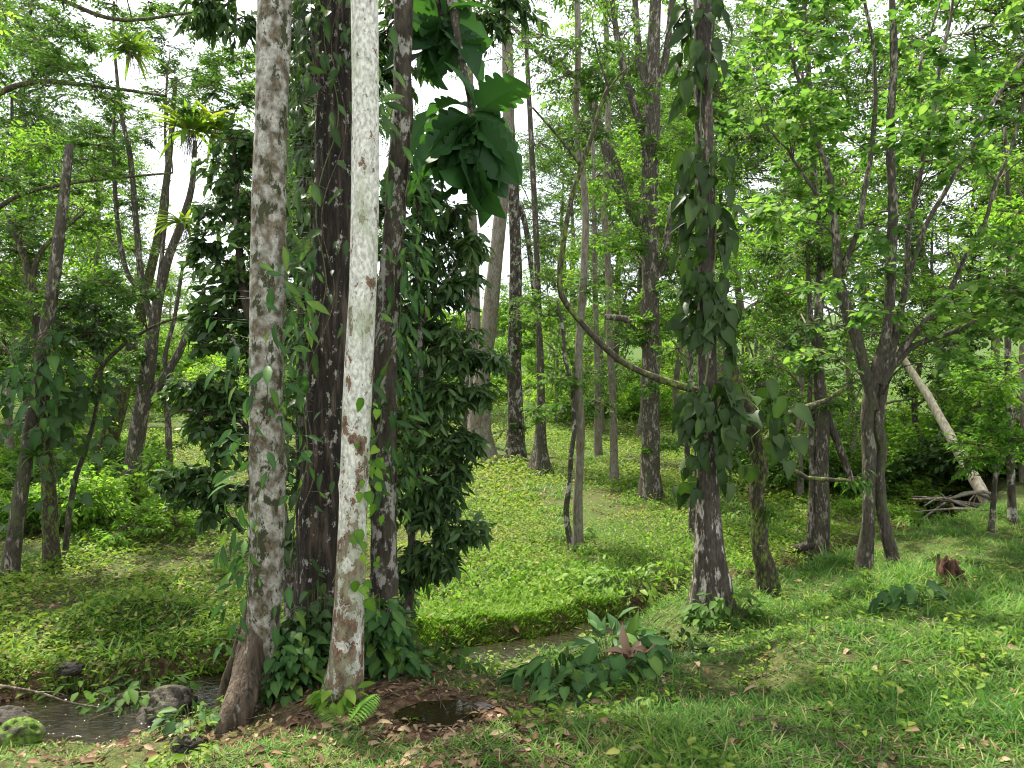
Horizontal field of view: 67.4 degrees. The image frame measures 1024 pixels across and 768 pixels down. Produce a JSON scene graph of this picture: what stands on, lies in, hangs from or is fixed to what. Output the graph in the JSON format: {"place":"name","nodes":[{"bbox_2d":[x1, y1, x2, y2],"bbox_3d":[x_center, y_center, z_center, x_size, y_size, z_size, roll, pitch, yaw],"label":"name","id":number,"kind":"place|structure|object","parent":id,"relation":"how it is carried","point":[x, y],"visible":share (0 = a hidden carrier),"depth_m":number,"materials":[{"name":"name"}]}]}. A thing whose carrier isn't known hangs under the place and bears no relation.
{"place":"outdoors","nodes":[
{"label":"outdoors","id":0,"kind":"place"},
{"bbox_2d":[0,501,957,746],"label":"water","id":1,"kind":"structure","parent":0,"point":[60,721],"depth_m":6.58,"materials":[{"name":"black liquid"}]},
{"bbox_2d":[0,313,1023,767],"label":"ground","id":2,"kind":"structure","parent":0,"point":[252,727],"depth_m":7.44,"materials":[{"name":"green plant"}]},
{"bbox_2d":[0,716,45,749],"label":"boulder","id":3,"kind":"object","parent":2,"relation":"on","point":[25,730],"visible":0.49,"depth_m":5.53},
{"bbox_2d":[0,8,58,328],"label":"background tree","id":4,"kind":"object","parent":2,"relation":"on","point":[9,281],"visible":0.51,"depth_m":14.63,"materials":[{"name":"green plant"}]},
{"bbox_2d":[0,80,65,370],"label":"background tree","id":5,"kind":"object","parent":2,"relation":"on","point":[42,270],"visible":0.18,"depth_m":19.89,"materials":[{"name":"green plant"}]},
{"bbox_2d":[0,144,73,578],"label":"forest tree","id":6,"kind":"object","parent":2,"relation":"on","point":[11,556],"visible":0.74,"depth_m":9.74,"materials":[{"name":"brown plant"}]},
{"bbox_2d":[0,326,91,450],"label":"climbing vine","id":7,"kind":"object","parent":6,"relation":"attached to","point":[56,382],"visible":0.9,"depth_m":9.44,"materials":[{"name":"green plant"}]},
{"bbox_2d":[0,483,104,539],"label":"bush","id":8,"kind":"object","parent":2,"relation":"on","point":[4,516],"visible":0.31,"depth_m":12.39,"materials":[{"name":"green plant"}]},
{"bbox_2d":[0,0,110,214],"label":"background tree","id":9,"kind":"object","parent":2,"relation":"on","point":[35,17],"visible":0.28,"depth_m":35.23,"materials":[{"name":"green plant"}]},
{"bbox_2d":[0,442,125,488],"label":"bush","id":10,"kind":"object","parent":2,"relation":"on","point":[66,468],"visible":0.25,"depth_m":15.96,"materials":[{"name":"green plant"}]},
{"bbox_2d":[0,0,135,414],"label":"background tree","id":11,"kind":"object","parent":2,"relation":"on","point":[20,94],"visible":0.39,"depth_m":25.30,"materials":[{"name":"green plant"}]},
{"bbox_2d":[0,217,147,444],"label":"background tree","id":12,"kind":"object","parent":2,"relation":"on","point":[86,265],"visible":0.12,"depth_m":20.94,"materials":[{"name":"green plant"}]},
{"bbox_2d":[8,462,141,536],"bbox_3d":[-7.361,1.993,12.941,2.222,1.507,1.881,0,0,39],"label":"bush","id":13,"kind":"object","parent":2,"relation":"on","point":[104,499],"visible":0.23,"depth_m":12.71,"materials":[{"name":"green plant"}]},
{"bbox_2d":[0,121,154,453],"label":"background tree","id":14,"kind":"object","parent":2,"relation":"on","point":[16,323],"visible":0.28,"depth_m":17.34,"materials":[{"name":"green plant"}]},
{"bbox_2d":[35,285,145,558],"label":"forest tree","id":15,"kind":"object","parent":2,"relation":"on","point":[101,347],"visible":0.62,"depth_m":10.54,"materials":[{"name":"green plant"}]},
{"bbox_2d":[0,210,189,568],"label":"forest tree","id":16,"kind":"object","parent":2,"relation":"on","point":[51,548],"visible":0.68,"depth_m":10.43,"materials":[{"name":"green plant"}]},
{"bbox_2d":[0,354,120,536],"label":"climbing vine","id":17,"kind":"object","parent":16,"relation":"attached to","point":[63,419],"visible":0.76,"depth_m":9.92,"materials":[{"name":"green plant"}]},
{"bbox_2d":[15,137,174,365],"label":"background tree","id":18,"kind":"object","parent":2,"relation":"on","point":[123,219],"visible":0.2,"depth_m":34.19,"materials":[{"name":"green plant"}]},
{"bbox_2d":[44,99,175,383],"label":"background tree","id":19,"kind":"object","parent":2,"relation":"on","point":[77,116],"visible":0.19,"depth_m":43.07,"materials":[{"name":"green plant"}]},
{"bbox_2d":[76,686,149,714],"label":"leafy plant","id":20,"kind":"object","parent":2,"relation":"on","point":[133,696],"visible":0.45,"depth_m":6.42,"materials":[{"name":"green plant"}]},
{"bbox_2d":[39,440,215,552],"bbox_3d":[-6.233,1.904,12.707,2.791,1.949,3.296,0,0,-19],"label":"bush","id":21,"kind":"object","parent":2,"relation":"on","point":[93,489],"visible":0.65,"depth_m":12.22,"materials":[{"name":"green plant"}]},
{"bbox_2d":[0,0,255,382],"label":"forest tree","id":22,"kind":"object","parent":2,"relation":"on","point":[55,66],"visible":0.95,"depth_m":10.97,"materials":[{"name":"green plant"}]},
{"bbox_2d":[133,99,238,171],"bbox_3d":[-4.988,-3.773,11.982,1.507,1.017,1.569,0,0,0],"label":"bromeliad","id":23,"kind":"object","parent":22,"relation":"attached to","point":[186,126],"visible":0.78,"depth_m":11.88,"materials":[{"name":"green plant"}]},
{"bbox_2d":[72,0,254,517],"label":"forest tree","id":24,"kind":"object","parent":2,"relation":"on","point":[148,387],"visible":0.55,"depth_m":13.95,"materials":[{"name":"green plant"}]},
{"bbox_2d":[78,27,254,458],"bbox_3d":[-8.918,-3.620,19.236,4.713,11.085,4.430,0,0,20],"label":"forest tree","id":25,"kind":"object","parent":2,"relation":"on","point":[123,396],"visible":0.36,"depth_m":18.90,"materials":[{"name":"green plant"}]},
{"bbox_2d":[136,684,199,724],"bbox_3d":[-2.844,2.744,6.351,0.560,0.486,0.490,0,0,0],"label":"boulder","id":26,"kind":"object","parent":2,"relation":"on","point":[172,695],"visible":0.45,"depth_m":6.28,"materials":[{"name":"grey stone"}]},
{"bbox_2d":[146,699,221,738],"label":"leafy plant","id":27,"kind":"object","parent":2,"relation":"on","point":[171,726],"visible":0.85,"depth_m":5.01,"materials":[{"name":"green plant"}]},
{"bbox_2d":[145,113,314,624],"bbox_3d":[-2.466,-0.050,7.220,1.905,4.924,0.824,0,0,0],"label":"broadleaf tree","id":28,"kind":"object","parent":2,"relation":"on","point":[188,483],"visible":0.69,"depth_m":7.11,"materials":[{"name":"green plant"}]},
{"bbox_2d":[212,0,291,733],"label":"mottled tree","id":29,"kind":"object","parent":2,"relation":"on","point":[240,688],"visible":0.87,"depth_m":5.30,"materials":[{"name":"grey plant"}]},
{"bbox_2d":[205,242,330,663],"bbox_3d":[-1.684,0.443,5.286,0.805,2.832,0.790,0,0,-44],"label":"climbing vine","id":30,"kind":"object","parent":29,"relation":"attached to","point":[266,374],"visible":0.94,"depth_m":5.17,"materials":[{"name":"green plant"}]},
{"bbox_2d":[259,614,330,707],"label":"creeping plant","id":31,"kind":"object","parent":2,"relation":"on","point":[287,674],"visible":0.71,"depth_m":5.29,"materials":[{"name":"green plant"}]},
{"bbox_2d":[280,573,333,685],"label":"creeping plant","id":32,"kind":"object","parent":2,"relation":"on","point":[318,610],"visible":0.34,"depth_m":5.53,"materials":[{"name":"green plant"}]},
{"bbox_2d":[291,0,351,644],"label":"brown tree","id":33,"kind":"object","parent":2,"relation":"on","point":[316,536],"visible":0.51,"depth_m":5.84,"materials":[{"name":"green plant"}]},
{"bbox_2d":[283,0,407,582],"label":"climbing vine","id":34,"kind":"object","parent":33,"relation":"attached to","point":[314,191],"visible":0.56,"depth_m":5.71,"materials":[{"name":"green plant"}]},
{"bbox_2d":[305,675,374,715],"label":"leafy plant","id":35,"kind":"object","parent":2,"relation":"on","point":[346,701],"visible":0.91,"depth_m":4.92,"materials":[{"name":"green plant"}]},
{"bbox_2d":[321,0,378,703],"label":"white tree","id":36,"kind":"object","parent":2,"relation":"on","point":[345,666],"visible":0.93,"depth_m":5.12,"materials":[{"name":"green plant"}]},
{"bbox_2d":[349,398,388,616],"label":"climbing vine","id":37,"kind":"object","parent":36,"relation":"attached to","point":[378,463],"visible":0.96,"depth_m":5.08,"materials":[{"name":"green plant"}]},
{"bbox_2d":[172,0,550,532],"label":"overhanging tree","id":38,"kind":"object","parent":2,"relation":"on","point":[207,24],"visible":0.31,"depth_m":7.43,"materials":[{"name":"green plant"}]},
{"bbox_2d":[380,0,437,222],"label":"climbing philodendron","id":39,"kind":"object","parent":38,"relation":"attached to","point":[419,122],"visible":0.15,"depth_m":7.36,"materials":[{"name":"green plant"}]},
{"bbox_2d":[369,0,413,625],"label":"lichen tree","id":40,"kind":"object","parent":2,"relation":"on","point":[384,578],"visible":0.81,"depth_m":6.22,"materials":[{"name":"brown plant"}]},
{"bbox_2d":[369,146,442,527],"bbox_3d":[-0.954,-0.347,6.209,0.810,3.031,0.675,0,0,0],"label":"climbing vine","id":41,"kind":"object","parent":40,"relation":"attached to","point":[413,297],"visible":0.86,"depth_m":6.11,"materials":[{"name":"green plant"}]},
{"bbox_2d":[385,0,497,89],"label":"climbing philodendron","id":42,"kind":"object","parent":40,"relation":"attached to","point":[435,44],"visible":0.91,"depth_m":6.53,"materials":[{"name":"green plant"}]},
{"bbox_2d":[407,0,529,227],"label":"climbing philodendron","id":43,"kind":"object","parent":40,"relation":"attached to","point":[474,156],"visible":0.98,"depth_m":6.30,"materials":[{"name":"green plant"}]},
{"bbox_2d":[364,593,424,679],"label":"creeping plant","id":44,"kind":"object","parent":2,"relation":"on","point":[382,639],"visible":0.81,"depth_m":5.54,"materials":[{"name":"green plant"}]},
{"bbox_2d":[365,640,439,681],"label":"leafy plant","id":45,"kind":"object","parent":2,"relation":"on","point":[413,668],"visible":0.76,"depth_m":5.48,"materials":[{"name":"green plant"}]},
{"bbox_2d":[368,173,514,629],"bbox_3d":[-0.874,0.279,6.801,1.793,4.329,1.004,0,0,39],"label":"glossy tree","id":46,"kind":"object","parent":2,"relation":"on","point":[435,507],"visible":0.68,"depth_m":6.51,"materials":[{"name":"green plant"}]},
{"bbox_2d":[393,700,495,730],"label":"puddle water","id":47,"kind":"structure","parent":2,"relation":"on","point":[435,713],"depth_m":4.91,"materials":[{"name":"black liquid"}]},
{"bbox_2d":[406,629,487,674],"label":"leafy plant","id":48,"kind":"object","parent":2,"relation":"on","point":[457,659],"visible":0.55,"depth_m":6.25,"materials":[{"name":"green plant"}]},
{"bbox_2d":[448,0,527,467],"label":"tall tree","id":49,"kind":"object","parent":2,"relation":"on","point":[489,319],"visible":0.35,"depth_m":21.82,"materials":[{"name":"grey plant"}]},
{"bbox_2d":[65,480,923,690],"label":"lush plants","id":50,"kind":"object","parent":2,"relation":"on","point":[515,579],"visible":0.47,"depth_m":10.20,"materials":[{"name":"green plant"}]},
{"bbox_2d":[364,567,624,649],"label":"turf","id":51,"kind":"structure","parent":2,"relation":"on","point":[499,606],"depth_m":8.54,"materials":[{"name":"green plant"}]},
{"bbox_2d":[0,373,1019,697],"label":"ground cover","id":52,"kind":"object","parent":2,"relation":"on","point":[504,465],"visible":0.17,"depth_m":11.13,"materials":[{"name":"green plant"}]},
{"bbox_2d":[0,496,1023,767],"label":"grass","id":53,"kind":"structure","parent":2,"relation":"on","point":[920,572],"depth_m":4.21,"materials":[{"name":"green plant"}]},
{"bbox_2d":[0,448,1023,767],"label":"leaf litter","id":54,"kind":"object","parent":2,"relation":"on","point":[92,754],"visible":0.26,"depth_m":4.62,"materials":[{"name":"brown plant"}]},
{"bbox_2d":[488,0,574,461],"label":"tall tree","id":55,"kind":"object","parent":2,"relation":"on","point":[515,437],"visible":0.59,"depth_m":22.83,"materials":[{"name":"grey plant"}]},
{"bbox_2d":[503,0,581,475],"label":"tall tree","id":56,"kind":"object","parent":2,"relation":"on","point":[539,457],"visible":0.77,"depth_m":19.94,"materials":[{"name":"green plant"}]},
{"bbox_2d":[495,646,609,693],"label":"leafy plant","id":57,"kind":"object","parent":2,"relation":"on","point":[536,668],"visible":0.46,"depth_m":5.52,"materials":[{"name":"green plant"}]},
{"bbox_2d":[503,238,607,420],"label":"background tree","id":58,"kind":"object","parent":2,"relation":"on","point":[548,342],"visible":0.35,"depth_m":33.82,"materials":[{"name":"green plant"}]},
{"bbox_2d":[488,92,640,366],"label":"background tree","id":59,"kind":"object","parent":2,"relation":"on","point":[526,203],"visible":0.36,"depth_m":40.46,"materials":[{"name":"green plant"}]},
{"bbox_2d":[519,276,610,549],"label":"slender tree","id":60,"kind":"object","parent":2,"relation":"on","point":[567,378],"visible":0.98,"depth_m":11.81,"materials":[{"name":"green plant"}]},
{"bbox_2d":[516,104,614,361],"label":"background tree","id":61,"kind":"object","parent":2,"relation":"on","point":[543,190],"visible":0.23,"depth_m":58.10,"materials":[{"name":"green plant"}]},
{"bbox_2d":[502,0,629,546],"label":"slender tree","id":62,"kind":"object","parent":2,"relation":"on","point":[584,75],"visible":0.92,"depth_m":11.93,"materials":[{"name":"green plant"}]},
{"bbox_2d":[131,507,1023,767],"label":"weeds","id":63,"kind":"object","parent":2,"relation":"on","point":[153,760],"visible":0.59,"depth_m":4.41,"materials":[{"name":"green plant"}]},
{"bbox_2d":[544,228,641,433],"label":"background tree","id":64,"kind":"object","parent":2,"relation":"on","point":[591,351],"visible":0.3,"depth_m":29.60,"materials":[{"name":"green plant"}]},
{"bbox_2d":[557,120,636,457],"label":"slender tree","id":65,"kind":"object","parent":2,"relation":"on","point":[598,448],"visible":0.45,"depth_m":23.93,"materials":[{"name":"green plant"}]},
{"bbox_2d":[529,644,674,710],"bbox_3d":[0.605,2.000,5.143,0.995,0.495,0.688,0,0,0],"label":"leafy plant","id":66,"kind":"object","parent":2,"relation":"on","point":[578,681],"visible":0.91,"depth_m":5.03,"materials":[{"name":"green plant"}]},
{"bbox_2d":[554,606,672,669],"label":"leafy plant","id":67,"kind":"object","parent":2,"relation":"on","point":[635,631],"visible":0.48,"depth_m":5.88,"materials":[{"name":"green plant"}]},
{"bbox_2d":[555,564,678,613],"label":"leafy plant","id":68,"kind":"object","parent":2,"relation":"on","point":[633,576],"visible":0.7,"depth_m":9.37,"materials":[{"name":"green plant"}]},
{"bbox_2d":[511,0,723,501],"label":"tall tree","id":69,"kind":"object","parent":2,"relation":"on","point":[646,130],"visible":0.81,"depth_m":15.86,"materials":[{"name":"green plant"}]},
{"bbox_2d":[581,0,663,485],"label":"slender tree","id":70,"kind":"object","parent":2,"relation":"on","point":[613,415],"visible":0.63,"depth_m":17.91,"materials":[{"name":"green plant"}]},
{"bbox_2d":[565,141,694,437],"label":"background tree","id":71,"kind":"object","parent":2,"relation":"on","point":[640,308],"visible":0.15,"depth_m":28.39,"materials":[{"name":"green plant"}]},
{"bbox_2d":[545,27,715,370],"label":"background tree","id":72,"kind":"object","parent":2,"relation":"on","point":[633,71],"visible":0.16,"depth_m":35.69,"materials":[{"name":"green plant"}]},
{"bbox_2d":[532,0,737,613],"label":"vine tree","id":73,"kind":"object","parent":2,"relation":"on","point":[711,574],"visible":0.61,"depth_m":6.93,"materials":[{"name":"grey plant"}]},
{"bbox_2d":[662,0,751,509],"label":"philodendron vine","id":74,"kind":"object","parent":73,"relation":"attached to","point":[695,419],"visible":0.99,"depth_m":6.82,"materials":[{"name":"green plant"}]},
{"bbox_2d":[719,378,813,483],"bbox_3d":[2.219,0.449,7.265,1.118,1.010,0.747,0,0,0],"label":"philodendron vine","id":75,"kind":"object","parent":73,"relation":"attached to","point":[778,444],"visible":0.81,"depth_m":7.08,"materials":[{"name":"green plant"}]},
{"bbox_2d":[597,0,767,220],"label":"background tree","id":76,"kind":"object","parent":2,"relation":"on","point":[731,42],"visible":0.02,"depth_m":38.70,"materials":[{"name":"green plant"}]},
{"bbox_2d":[650,153,725,535],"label":"slender tree","id":77,"kind":"object","parent":2,"relation":"on","point":[671,293],"visible":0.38,"depth_m":12.47,"materials":[{"name":"green plant"}]},
{"bbox_2d":[589,37,811,409],"bbox_3d":[6.476,-4.536,26.410,7.827,14.715,6.290,0,0,-19],"label":"background tree","id":78,"kind":"object","parent":2,"relation":"on","point":[716,113],"visible":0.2,"depth_m":26.19,"materials":[{"name":"green plant"}]},
{"bbox_2d":[680,589,767,632],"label":"leafy plant","id":79,"kind":"object","parent":2,"relation":"on","point":[703,611],"visible":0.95,"depth_m":6.60,"materials":[{"name":"green plant"}]},
{"bbox_2d":[634,44,844,394],"bbox_3d":[9.766,-6.411,34.593,9.367,17.610,7.528,0,0,-7],"label":"background tree","id":80,"kind":"object","parent":2,"relation":"on","point":[740,304],"visible":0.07,"depth_m":33.94,"materials":[{"name":"green plant"}]},
{"bbox_2d":[671,225,845,452],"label":"background tree","id":81,"kind":"object","parent":2,"relation":"on","point":[733,276],"visible":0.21,"depth_m":17.88,"materials":[{"name":"green plant"}]},
{"bbox_2d":[724,435,808,493],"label":"bush","id":82,"kind":"object","parent":2,"relation":"on","point":[776,472],"visible":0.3,"depth_m":16.47,"materials":[{"name":"green plant"}]},
{"bbox_2d":[694,82,880,425],"bbox_3d":[7.508,-2.636,21.413,5.794,11.101,5.648,0,0,-38],"label":"background tree","id":83,"kind":"object","parent":2,"relation":"on","point":[782,153],"visible":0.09,"depth_m":21.04,"materials":[{"name":"green plant"}]},
{"bbox_2d":[714,0,878,562],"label":"tall tree","id":84,"kind":"object","parent":2,"relation":"on","point":[818,523],"visible":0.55,"depth_m":11.44,"materials":[{"name":"green plant"}]},
{"bbox_2d":[722,348,876,594],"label":"broken tree","id":85,"kind":"object","parent":2,"relation":"on","point":[766,575],"visible":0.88,"depth_m":7.74,"materials":[{"name":"brown plant"}]},
{"bbox_2d":[694,0,935,412],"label":"background tree","id":86,"kind":"object","parent":2,"relation":"on","point":[835,18],"visible":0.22,"depth_m":28.68,"materials":[{"name":"green plant"}]},
{"bbox_2d":[717,190,919,499],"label":"background tree","id":87,"kind":"object","parent":2,"relation":"on","point":[745,329],"visible":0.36,"depth_m":15.65,"materials":[{"name":"green plant"}]},
{"bbox_2d":[736,153,973,463],"bbox_3d":[7.575,-1.123,17.073,4.404,8.128,4.962,0,0,-22],"label":"background tree","id":88,"kind":"object","parent":2,"relation":"on","point":[847,187],"visible":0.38,"depth_m":16.45,"materials":[{"name":"green plant"}]},
{"bbox_2d":[713,0,1023,572],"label":"round leaf tree","id":89,"kind":"object","parent":2,"relation":"on","point":[876,376],"visible":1,"depth_m":8.52,"materials":[{"name":"green plant"}]},
{"bbox_2d":[802,155,983,373],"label":"background tree","id":90,"kind":"object","parent":2,"relation":"on","point":[873,182],"visible":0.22,"depth_m":24.82,"materials":[{"name":"green plant"}]},
{"bbox_2d":[832,444,965,514],"bbox_3d":[8.407,2.114,16.794,2.734,1.860,3.228,0,0,40],"label":"bush","id":91,"kind":"object","parent":2,"relation":"on","point":[920,482],"visible":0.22,"depth_m":15.85,"materials":[{"name":"green plant"}]},
{"bbox_2d":[868,580,953,613],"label":"leafy plant","id":92,"kind":"object","parent":2,"relation":"on","point":[896,593],"visible":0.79,"depth_m":5.65,"materials":[{"name":"green plant"}]},
{"bbox_2d":[824,11,1017,414],"bbox_3d":[16.791,-6.128,32.098,8.349,19.532,10.389,0,0,36],"label":"background tree","id":93,"kind":"object","parent":2,"relation":"on","point":[923,36],"visible":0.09,"depth_m":32.12,"materials":[{"name":"green plant"}]},
{"bbox_2d":[847,155,1011,433],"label":"background tree","id":94,"kind":"object","parent":2,"relation":"on","point":[915,404],"visible":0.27,"depth_m":18.76,"materials":[{"name":"green plant"}]},
{"bbox_2d":[845,0,1023,286],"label":"background tree","id":95,"kind":"object","parent":2,"relation":"on","point":[974,33],"visible":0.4,"depth_m":20.91,"materials":[{"name":"green plant"}]},
{"bbox_2d":[896,346,990,527],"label":"dead leaning tree","id":96,"kind":"object","parent":2,"relation":"on","point":[977,484],"visible":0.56,"depth_m":13.79,"materials":[{"name":"beige wood"}]},
{"bbox_2d":[875,115,1019,401],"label":"background tree","id":97,"kind":"object","parent":2,"relation":"on","point":[977,347],"visible":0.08,"depth_m":22.00,"materials":[{"name":"green plant"}]},
{"bbox_2d":[877,0,1023,279],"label":"background tree","id":98,"kind":"object","parent":2,"relation":"on","point":[948,82],"visible":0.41,"depth_m":18.14,"materials":[{"name":"green plant"}]},
{"bbox_2d":[888,384,1019,457],"bbox_3d":[10.684,1.106,16.968,4.479,2.752,3.793,0,0,20],"label":"bush","id":99,"kind":"object","parent":2,"relation":"on","point":[953,423],"visible":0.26,"depth_m":17.12,"materials":[{"name":"green plant"}]},
{"bbox_2d":[897,62,1023,409],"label":"background tree","id":100,"kind":"object","parent":2,"relation":"on","point":[949,231],"visible":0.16,"depth_m":19.82,"materials":[{"name":"green plant"}]},
{"bbox_2d":[906,417,1023,482],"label":"bush","id":101,"kind":"object","parent":2,"relation":"on","point":[934,466],"visible":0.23,"depth_m":15.68,"materials":[{"name":"green plant"}]},
{"bbox_2d":[912,146,1023,482],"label":"background tree","id":102,"kind":"object","parent":2,"relation":"on","point":[983,184],"visible":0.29,"depth_m":15.03,"materials":[{"name":"green plant"}]},
{"bbox_2d":[939,127,1023,524],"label":"slender tree","id":103,"kind":"object","parent":2,"relation":"on","point":[975,383],"visible":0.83,"depth_m":10.28,"materials":[{"name":"green plant"}]},
{"bbox_2d":[966,393,1023,532],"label":"slender tree","id":104,"kind":"object","parent":2,"relation":"on","point":[1007,432],"visible":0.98,"depth_m":9.53,"materials":[{"name":"green plant"}]},
{"bbox_2d":[0,0,1023,315],"label":"sky","id":105,"kind":"structure","parent":0,"point":[178,190],"materials":[{"name":"white"}]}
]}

